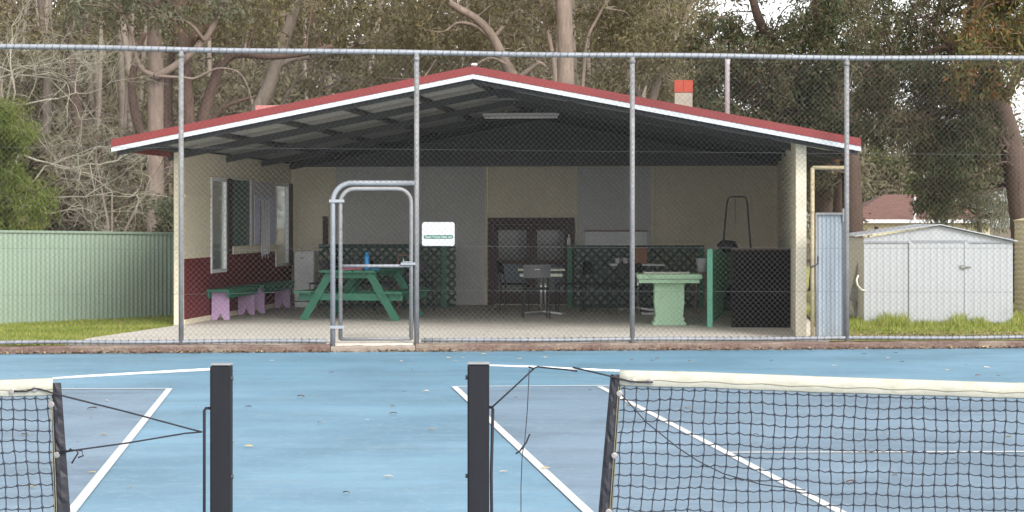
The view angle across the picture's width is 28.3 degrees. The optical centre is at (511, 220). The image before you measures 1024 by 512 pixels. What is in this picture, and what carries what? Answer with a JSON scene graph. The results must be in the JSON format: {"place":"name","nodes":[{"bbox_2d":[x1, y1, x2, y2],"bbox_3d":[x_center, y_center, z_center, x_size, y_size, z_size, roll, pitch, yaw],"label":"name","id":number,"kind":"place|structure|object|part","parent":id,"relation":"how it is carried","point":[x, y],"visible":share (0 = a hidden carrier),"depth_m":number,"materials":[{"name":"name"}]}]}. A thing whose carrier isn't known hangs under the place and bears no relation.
{"place":"outdoors","nodes":[
{"label":"outdoors","id":0,"kind":"place"},
{"bbox_2d":[343,268,362,269],"bbox_3d":[-2.404,0.715,30.461,0.346,0.059,0.167,0,0,-10],"label":"cloth","id":1,"kind":"object","parent":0,"point":[352,268],"visible":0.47,"depth_m":30.41,"materials":[{"name":"red fabric"}]},
{"bbox_2d":[66,304,828,350],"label":"pavement","id":2,"kind":"structure","parent":0,"point":[432,317],"depth_m":28.24,"materials":[{"name":"concrete"}]},
{"bbox_2d":[207,285,258,319],"bbox_3d":[-4.287,1.255,31.241,0.340,0.460,1.990,0,0,6],"label":"bench","id":3,"kind":"object","parent":2,"relation":"on","point":[245,300],"visible":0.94,"depth_m":30.69,"materials":[{"name":"green paint"}]},
{"bbox_2d":[246,281,293,312],"bbox_3d":[-4.016,1.255,33.626,0.340,0.460,2.290,0,0,6],"label":"bench","id":4,"kind":"object","parent":2,"relation":"on","point":[281,296],"visible":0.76,"depth_m":33.70,"materials":[{"name":"green paint"}]},
{"bbox_2d":[294,248,317,306],"bbox_3d":[-3.565,0.972,35.090,0.340,1.026,0.460,0,0,4],"label":"cabinet","id":5,"kind":"object","parent":2,"relation":"on","point":[303,271],"visible":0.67,"depth_m":34.88,"materials":[{"name":"white plastic"}]},
{"bbox_3d":[-3.579,0.962,34.889,0.330,0.827,0.021,0,0,4],"label":"door","id":6,"kind":"part","parent":5,"relation":"part of","materials":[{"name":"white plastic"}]},
{"bbox_2d":[309,261,337,310],"bbox_3d":[-3.089,1.075,33.676,0.422,0.821,0.511,0,0,20],"label":"chair","id":7,"kind":"object","parent":2,"relation":"on","point":[322,264],"visible":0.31,"depth_m":33.90,"materials":[{"name":"black plastic"}]},
{"bbox_2d":[344,260,372,309],"bbox_3d":[-2.545,1.075,33.799,0.422,0.821,0.511,0,0,10],"label":"chair","id":8,"kind":"object","parent":2,"relation":"on","point":[360,261],"visible":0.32,"depth_m":33.98,"materials":[{"name":"black plastic"}]},
{"bbox_2d":[293,268,430,320],"bbox_3d":[-2.262,1.125,30.976,1.660,0.779,1.870,0,0,11],"label":"picnic table","id":9,"kind":"object","parent":2,"relation":"on","point":[354,275],"visible":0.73,"depth_m":30.27,"materials":[{"name":"green paint"}]},
{"bbox_2d":[364,252,368,269],"bbox_3d":[-2.174,0.600,30.383,0.076,0.266,0.076,0,0,0],"label":"water bottle","id":10,"kind":"object","parent":9,"relation":"on","point":[366,256],"visible":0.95,"depth_m":30.35,"materials":[{"name":"blue plastic"}]},
{"bbox_2d":[373,261,396,310],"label":"chair","id":11,"kind":"object","parent":2,"relation":"on","point":[383,262],"visible":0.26,"depth_m":33.88,"materials":[{"name":"black plastic"}]},
{"bbox_2d":[318,244,456,306],"bbox_3d":[-2.147,0.943,34.895,2.388,1.084,0.080,0,0,0],"label":"lattice screen","id":12,"kind":"object","parent":2,"relation":"on","point":[443,264],"visible":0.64,"depth_m":34.89,"materials":[{"name":"green paint"}]},
{"bbox_2d":[397,254,408,312],"bbox_3d":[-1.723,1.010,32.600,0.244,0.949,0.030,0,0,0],"label":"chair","id":13,"kind":"object","parent":2,"relation":"on","point":[397,283],"visible":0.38,"depth_m":32.59,"materials":[{"name":"black metal"}]},
{"bbox_2d":[403,260,433,309],"bbox_3d":[-1.562,1.075,33.796,0.422,0.821,0.511,0,0,-20],"label":"chair","id":14,"kind":"object","parent":2,"relation":"on","point":[422,266],"visible":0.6,"depth_m":33.99,"materials":[{"name":"black plastic"}]},
{"bbox_2d":[206,325,719,340],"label":"leaf litter","id":15,"kind":"object","parent":2,"relation":"on","point":[474,328],"visible":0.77,"depth_m":26.55,"materials":[{"name":"brown plant"}]},
{"bbox_2d":[111,63,860,336],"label":"pavilion","id":16,"kind":"structure","parent":2,"relation":"on","point":[453,133],"depth_m":35.38,"materials":[{"name":"beige paint"}]},
{"bbox_2d":[254,195,274,243],"bbox_3d":[-4.145,-0.015,34.000,0.006,0.800,1.470,0,0,6],"label":"poster","id":17,"kind":"object","parent":16,"relation":"attached to","point":[257,221],"visible":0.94,"depth_m":33.68,"materials":[{"name":"grey paper"}]},
{"bbox_2d":[261,199,269,257],"bbox_3d":[-4.122,0.132,33.889,0.042,0.994,0.614,0,0,5],"label":"towel","id":18,"kind":"object","parent":16,"relation":"hanging from","point":[265,216],"visible":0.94,"depth_m":33.91,"materials":[{"name":"grey fabric"}]},
{"bbox_2d":[584,230,647,244],"bbox_3d":[1.828,0.305,35.596,1.119,0.288,0.024,0,0,6],"label":"whiteboard","id":19,"kind":"object","parent":16,"relation":"attached to","point":[640,238],"visible":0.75,"depth_m":35.59,"materials":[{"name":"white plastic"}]},
{"bbox_2d":[496,261,529,311],"bbox_3d":[-0.001,1.075,33.257,0.511,0.821,0.422,0,0,-12],"label":"chair","id":20,"kind":"object","parent":2,"relation":"on","point":[500,267],"visible":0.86,"depth_m":33.10,"materials":[{"name":"black plastic"}]},
{"bbox_2d":[522,265,550,318],"bbox_3d":[0.366,1.075,30.910,0.422,0.821,0.523,0,0,-4],"label":"chair","id":21,"kind":"object","parent":2,"relation":"on","point":[531,269],"visible":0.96,"depth_m":30.72,"materials":[{"name":"black plastic"}]},
{"bbox_2d":[518,268,564,314],"bbox_3d":[0.460,1.116,32.023,0.738,0.727,0.700,0,0,0],"label":"pedestal table","id":22,"kind":"object","parent":2,"relation":"on","point":[541,291],"visible":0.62,"depth_m":32.00,"materials":[{"name":"silver metal"}]},
{"bbox_2d":[555,261,587,311],"bbox_3d":[0.988,1.075,33.261,0.511,0.821,0.422,0,0,8],"label":"chair","id":23,"kind":"object","parent":2,"relation":"on","point":[580,283],"visible":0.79,"depth_m":33.10,"materials":[{"name":"black plastic"}]},
{"bbox_2d":[584,262,616,311],"bbox_3d":[1.413,1.075,33.132,0.511,0.821,0.422,0,0,-20],"label":"chair","id":24,"kind":"object","parent":2,"relation":"on","point":[588,270],"visible":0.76,"depth_m":33.00,"materials":[{"name":"black plastic"}]},
{"bbox_2d":[607,263,641,315],"bbox_3d":[1.776,1.075,31.972,0.422,0.821,0.511,0,0,-20],"label":"chair","id":25,"kind":"object","parent":2,"relation":"on","point":[621,271],"visible":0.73,"depth_m":31.79,"materials":[{"name":"black plastic"}]},
{"bbox_2d":[566,245,704,307],"bbox_3d":[2.113,0.953,34.695,2.374,1.064,0.080,0,0,0],"label":"lattice screen","id":26,"kind":"object","parent":2,"relation":"on","point":[571,267],"visible":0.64,"depth_m":34.69,"materials":[{"name":"green paint"}]},
{"bbox_2d":[608,263,664,310],"bbox_3d":[2.041,1.091,33.268,0.892,0.777,0.700,0,0,0],"label":"pedestal table","id":27,"kind":"object","parent":2,"relation":"on","point":[647,264],"visible":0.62,"depth_m":33.19,"materials":[{"name":"white plastic"}]},
{"bbox_2d":[635,247,647,263],"bbox_3d":[2.116,0.568,33.288,0.215,0.268,0.196,0,0,0],"label":"box","id":28,"kind":"object","parent":27,"relation":"on","point":[640,252],"visible":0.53,"depth_m":33.20,"materials":[{"name":"brown cardboard"}]},
{"bbox_2d":[641,312,654,314],"bbox_3d":[2.144,1.466,32.051,0.235,0.035,0.088,0,0,8],"label":"paper","id":29,"kind":"object","parent":2,"relation":"on","point":[648,313],"visible":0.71,"depth_m":32.01,"materials":[{"name":"white paper"}]},
{"bbox_2d":[635,273,701,324],"bbox_3d":[2.246,1.121,29.150,0.920,0.729,0.900,0,0,2],"label":"stand","id":30,"kind":"object","parent":2,"relation":"on","point":[675,318],"visible":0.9,"depth_m":28.88,"materials":[{"name":"green paint"}]},
{"bbox_2d":[642,272,689,273],"bbox_3d":[2.211,0.744,29.130,0.660,0.022,0.320,0,0,0],"label":"tray","id":31,"kind":"object","parent":30,"relation":"on","point":[666,272],"visible":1,"depth_m":28.97,"materials":[{"name":"plastic"}]},
{"bbox_2d":[707,249,730,326],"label":"board gate","id":32,"kind":"structure","parent":2,"relation":"on","point":[712,270],"depth_m":29.40,"materials":[{"name":"green wood"}]},
{"bbox_2d":[717,196,751,310],"bbox_3d":[3.455,0.548,31.336,0.661,1.873,0.828,0,0,0],"label":"lawn mower","id":33,"kind":"object","parent":2,"relation":"on","point":[730,244],"visible":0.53,"depth_m":31.13,"materials":[{"name":"black plastic"}]},
{"bbox_2d":[810,166,843,335],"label":"side gate","id":34,"kind":"structure","parent":2,"relation":"on","point":[818,231],"depth_m":25.45,"materials":[{"name":"metal"}]},
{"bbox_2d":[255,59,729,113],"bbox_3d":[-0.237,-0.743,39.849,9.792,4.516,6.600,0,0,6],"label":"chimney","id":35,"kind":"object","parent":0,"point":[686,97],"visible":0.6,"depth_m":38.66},
{"bbox_2d":[0,348,1023,511],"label":"court surface","id":36,"kind":"object","parent":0,"point":[296,457],"depth_m":16.86,"materials":[{"name":"blue plastic"}]},
{"bbox_2d":[203,363,233,511],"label":"net post","id":37,"kind":"object","parent":36,"relation":"on","point":[220,408],"visible":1,"depth_m":7.50,"materials":[{"name":"metal"}]},
{"bbox_2d":[0,368,209,511],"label":"tennis net","id":38,"kind":"object","parent":37,"relation":"attached to","point":[60,486],"visible":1,"depth_m":7.50,"materials":[{"name":"black fabric"}]},
{"bbox_2d":[14,388,201,431],"bbox_3d":[-1.490,0.699,7.485,0.695,0.167,0.016,0,0,0],"label":"lacing rope","id":39,"kind":"object","parent":38,"relation":"attached to","point":[107,407],"visible":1,"depth_m":7.48,"materials":[{"name":"black fabric"}]},
{"bbox_2d":[59,432,201,463],"bbox_3d":[-1.407,0.837,7.483,0.529,0.120,0.016,0,0,0],"label":"lacing rope","id":40,"kind":"object","parent":38,"relation":"attached to","point":[71,450],"visible":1,"depth_m":7.49,"materials":[{"name":"black fabric"}]},
{"bbox_2d":[465,362,493,511],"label":"net post","id":41,"kind":"object","parent":36,"relation":"on","point":[478,408],"visible":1,"depth_m":7.50,"materials":[{"name":"metal"}]},
{"bbox_2d":[490,364,1023,511],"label":"tennis net","id":42,"kind":"object","parent":41,"relation":"attached to","point":[671,380],"visible":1,"depth_m":7.50,"materials":[{"name":"black fabric"}]},
{"bbox_2d":[521,369,529,483],"bbox_3d":[0.049,1.055,7.496,0.034,1.012,0.003,0,0,0],"label":"lacing rope","id":43,"kind":"object","parent":42,"relation":"hanging from","point":[525,428],"visible":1,"depth_m":7.50,"materials":[{"name":"black fabric"}]},
{"bbox_2d":[516,434,530,453],"bbox_3d":[0.041,0.824,7.491,0.056,0.077,0.011,0,0,0],"label":"lacing rope","id":44,"kind":"object","parent":43,"relation":"hanging from","point":[523,446],"visible":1,"depth_m":7.49,"materials":[{"name":"black fabric"}]},
{"bbox_2d":[490,366,576,408],"bbox_3d":[0.081,0.615,7.491,0.322,0.160,0.013,0,0,0],"label":"lacing rope","id":45,"kind":"object","parent":42,"relation":"attached to","point":[513,387],"visible":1,"depth_m":7.49,"materials":[{"name":"fabric"}]},
{"bbox_2d":[573,367,652,382],"bbox_3d":[0.372,0.569,7.487,0.296,0.061,0.013,0,0,2],"label":"lacing rope","id":46,"kind":"object","parent":42,"relation":"attached to","point":[613,376],"visible":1,"depth_m":7.48,"materials":[{"name":"white fabric"}]},
{"bbox_2d":[622,395,804,490],"bbox_3d":[0.741,0.817,7.489,0.682,0.360,0.006,0,0,0],"label":"lacing rope","id":47,"kind":"object","parent":42,"relation":"attached to","point":[703,463],"visible":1,"depth_m":7.49,"materials":[{"name":"black fabric"}]},
{"bbox_2d":[0,345,1022,353],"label":"leaf litter","id":48,"kind":"object","parent":36,"relation":"on","point":[386,350],"visible":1,"depth_m":24.61,"materials":[{"name":"brown plant"}]},
{"bbox_2d":[0,386,1023,511],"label":"court","id":49,"kind":"object","parent":36,"relation":"on","point":[566,427],"visible":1,"depth_m":14.34,"materials":[{"name":"blue plastic"}]},
{"bbox_2d":[62,385,1023,511],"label":"court markings","id":50,"kind":"object","parent":49,"relation":"on","point":[92,484],"visible":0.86,"depth_m":13.69,"materials":[{"name":"white paint"}]},
{"bbox_2d":[0,0,1023,257],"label":"distant wood","id":51,"kind":"object","parent":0,"point":[228,98],"depth_m":66.19,"materials":[{"name":"plant"}]},
{"bbox_2d":[0,267,1023,345],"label":"lawn","id":52,"kind":"structure","parent":0,"point":[807,291],"depth_m":26.91,"materials":[{"name":"green plant"}]},
{"bbox_2d":[0,230,173,323],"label":"sheet fence","id":53,"kind":"object","parent":52,"relation":"on","point":[29,296],"visible":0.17,"depth_m":30.32,"materials":[{"name":"green metal"}]},
{"bbox_2d":[0,315,173,345],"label":"grass","id":54,"kind":"structure","parent":52,"relation":"on","point":[52,330],"depth_m":28.00,"materials":[{"name":"green plant"}]},
{"bbox_2d":[673,0,891,290],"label":"dark leaved tree","id":55,"kind":"object","parent":52,"relation":"on","point":[819,35],"visible":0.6,"depth_m":40.73,"materials":[{"name":"green plant"}]},
{"bbox_2d":[849,261,857,317],"bbox_3d":[5.084,0.949,29.925,0.238,1.022,0.080,0,0,0],"label":"plant","id":56,"kind":"object","parent":52,"relation":"on","point":[854,293],"visible":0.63,"depth_m":29.89,"materials":[{"name":"grey plant"}]},
{"bbox_2d":[806,303,1023,339],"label":"tall grass","id":57,"kind":"structure","parent":52,"relation":"on","point":[901,326],"depth_m":28.13,"materials":[{"name":"green plant"}]},
{"bbox_2d":[826,0,1023,305],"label":"leaning tree","id":58,"kind":"object","parent":52,"relation":"on","point":[900,43],"visible":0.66,"depth_m":34.35,"materials":[{"name":"green plant"}]},
{"bbox_2d":[849,224,1016,323],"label":"garden shed","id":59,"kind":"structure","parent":52,"relation":"on","point":[916,272],"depth_m":29.35,"materials":[{"name":"metal"}]},
{"bbox_2d":[856,275,865,291],"bbox_3d":[5.016,0.900,29.174,0.154,0.253,0.075,0,0,0],"label":"hose","id":60,"kind":"object","parent":59,"relation":"hanging from","point":[858,286],"visible":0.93,"depth_m":29.14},
{"bbox_2d":[912,243,964,323],"bbox_3d":[6.162,0.893,29.336,0.787,1.203,0.004,0,0,0],"label":"door","id":61,"kind":"structure","parent":59,"relation":"in","point":[923,254],"depth_m":29.34,"materials":[{"name":"metal"}]},
{"bbox_2d":[965,241,968,320],"bbox_3d":[6.578,0.893,29.329,0.065,1.203,0.003,0,0,-5],"label":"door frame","id":62,"kind":"structure","parent":59,"relation":"in","point":[966,244],"depth_m":29.33,"materials":[{"name":"metal"}]},
{"bbox_2d":[849,327,1023,335],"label":"leaf litter","id":63,"kind":"object","parent":52,"relation":"on","point":[992,332],"visible":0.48,"depth_m":26.45,"materials":[{"name":"brown plant"}]},
{"bbox_2d":[913,144,1010,235],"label":"wispy bush","id":64,"kind":"object","parent":52,"relation":"on","point":[978,204],"visible":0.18,"depth_m":41.13,"materials":[{"name":"green plant"}]},
{"bbox_2d":[933,0,1023,112],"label":"yellow gum","id":65,"kind":"object","parent":52,"relation":"on","point":[1005,37],"visible":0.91,"depth_m":32.34,"materials":[{"name":"brown plant"}]},
{"bbox_2d":[1013,218,1023,314],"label":"water tank","id":66,"kind":"object","parent":52,"relation":"on","point":[1019,244],"visible":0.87,"depth_m":30.85,"materials":[{"name":"beige metal"}]},
{"bbox_2d":[5,0,1023,227],"label":"sky","id":67,"kind":"structure","parent":0,"point":[773,8],"materials":[{"name":"white"}]},
{"bbox_2d":[54,228,1023,351],"bbox_3d":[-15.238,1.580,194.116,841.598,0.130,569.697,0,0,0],"label":"ground","id":68,"kind":"structure","parent":0,"point":[1003,234],"depth_m":129.69,"materials":[{"name":"green plant"}]},
{"bbox_2d":[0,87,68,230],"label":"feathery bush","id":69,"kind":"object","parent":68,"relation":"on","point":[15,177],"visible":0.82,"depth_m":33.61,"materials":[{"name":"green plant"}]},
{"bbox_2d":[0,0,140,205],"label":"slim tree","id":70,"kind":"object","parent":68,"relation":"on","point":[33,38],"visible":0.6,"depth_m":59.84,"materials":[{"name":"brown plant"}]},
{"bbox_2d":[0,0,173,231],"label":"bare shrub","id":71,"kind":"object","parent":68,"relation":"on","point":[43,66],"visible":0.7,"depth_m":37.79,"materials":[{"name":"plant"}]},
{"bbox_2d":[33,66,173,231],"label":"twiggy shrub","id":72,"kind":"object","parent":68,"relation":"on","point":[101,184],"visible":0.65,"depth_m":41.93,"materials":[{"name":"grey plant"}]},
{"bbox_2d":[47,0,256,231],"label":"gum tree","id":73,"kind":"object","parent":68,"relation":"on","point":[155,14],"visible":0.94,"depth_m":45.82,"materials":[{"name":"green plant"}]},
{"bbox_2d":[139,191,173,231],"bbox_3d":[-6.444,0.471,38.015,1.179,2.089,2.640,0,0,0],"label":"shrub","id":74,"kind":"object","parent":68,"relation":"on","point":[165,211],"visible":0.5,"depth_m":37.25,"materials":[{"name":"green plant"}]},
{"bbox_2d":[0,344,329,353],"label":"kerb","id":75,"kind":"structure","parent":68,"relation":"on","point":[213,348],"depth_m":24.33,"materials":[{"name":"concrete"}]},
{"bbox_2d":[113,0,332,197],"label":"rough tree","id":76,"kind":"object","parent":68,"relation":"on","point":[191,40],"visible":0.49,"depth_m":49.91,"materials":[{"name":"green plant"}]},
{"bbox_2d":[236,0,427,110],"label":"leaning tree","id":77,"kind":"object","parent":68,"relation":"on","point":[277,66],"visible":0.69,"depth_m":54.99,"materials":[{"name":"green plant"}]},
{"bbox_2d":[331,345,414,351],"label":"kerb","id":78,"kind":"structure","parent":68,"relation":"on","point":[360,348],"depth_m":24.54,"materials":[{"name":"concrete"}]},
{"bbox_2d":[357,0,556,84],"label":"twisting tree","id":79,"kind":"object","parent":68,"relation":"on","point":[477,22],"visible":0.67,"depth_m":52.11,"materials":[{"name":"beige plant"}]},
{"bbox_2d":[506,0,557,81],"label":"sapling","id":80,"kind":"object","parent":68,"relation":"on","point":[543,12],"visible":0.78,"depth_m":48.90,"materials":[{"name":"beige plant"}]},
{"bbox_2d":[547,0,605,84],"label":"tall gum","id":81,"kind":"object","parent":68,"relation":"on","point":[564,26],"visible":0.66,"depth_m":46.85,"materials":[{"name":"beige plant"}]},
{"bbox_2d":[571,0,661,86],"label":"sapling","id":82,"kind":"object","parent":68,"relation":"on","point":[586,15],"visible":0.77,"depth_m":51.88,"materials":[{"name":"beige plant"}]},
{"bbox_2d":[556,0,719,107],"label":"olive tree","id":83,"kind":"object","parent":68,"relation":"on","point":[667,33],"visible":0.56,"depth_m":52.10,"materials":[{"name":"green plant"}]},
{"bbox_2d":[416,340,1023,351],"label":"kerb","id":84,"kind":"structure","parent":68,"relation":"on","point":[426,347],"depth_m":24.93,"materials":[{"name":"concrete"}]},
{"bbox_2d":[0,43,1023,347],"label":"chain link fence","id":85,"kind":"object","parent":84,"relation":"on","point":[632,151],"visible":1,"depth_m":24.78,"materials":[{"name":"metal"}]},
{"bbox_2d":[329,187,414,340],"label":"gate","id":86,"kind":"structure","parent":85,"relation":"attached to","point":[410,263],"depth_m":24.62,"materials":[{"name":"metal"}]},
{"bbox_2d":[422,222,454,245],"bbox_3d":[-0.898,0.162,24.735,0.398,0.292,0.012,0,0,-5],"label":"sign","id":87,"kind":"object","parent":85,"relation":"attached to","point":[439,237],"visible":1,"depth_m":24.73,"materials":[{"name":"white plastic"}]},
{"bbox_2d":[860,140,929,201],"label":"rounded tree","id":88,"kind":"object","parent":68,"relation":"on","point":[882,164],"visible":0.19,"depth_m":91.38,"materials":[{"name":"green plant"}]},
{"bbox_2d":[862,195,998,237],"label":"house","id":89,"kind":"structure","parent":68,"relation":"on","point":[879,202],"depth_m":72.13,"materials":[{"name":"red tile"}]},
{"bbox_2d":[693,272,706,314],"bbox_3d":[2.998,1.147,32.000,0.320,0.678,0.320,0,0,0],"label":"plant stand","id":90,"kind":"object","parent":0,"point":[695,302],"visible":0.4,"depth_m":31.90,"materials":[{"name":"black metal"}]},
{"bbox_2d":[696,258,706,271],"bbox_3d":[2.998,0.699,32.000,0.206,0.215,0.201,0,0,0],"label":"bucket","id":91,"kind":"object","parent":90,"relation":"on","point":[703,265],"visible":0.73,"depth_m":31.93,"materials":[{"name":"white plastic"}]}
]}

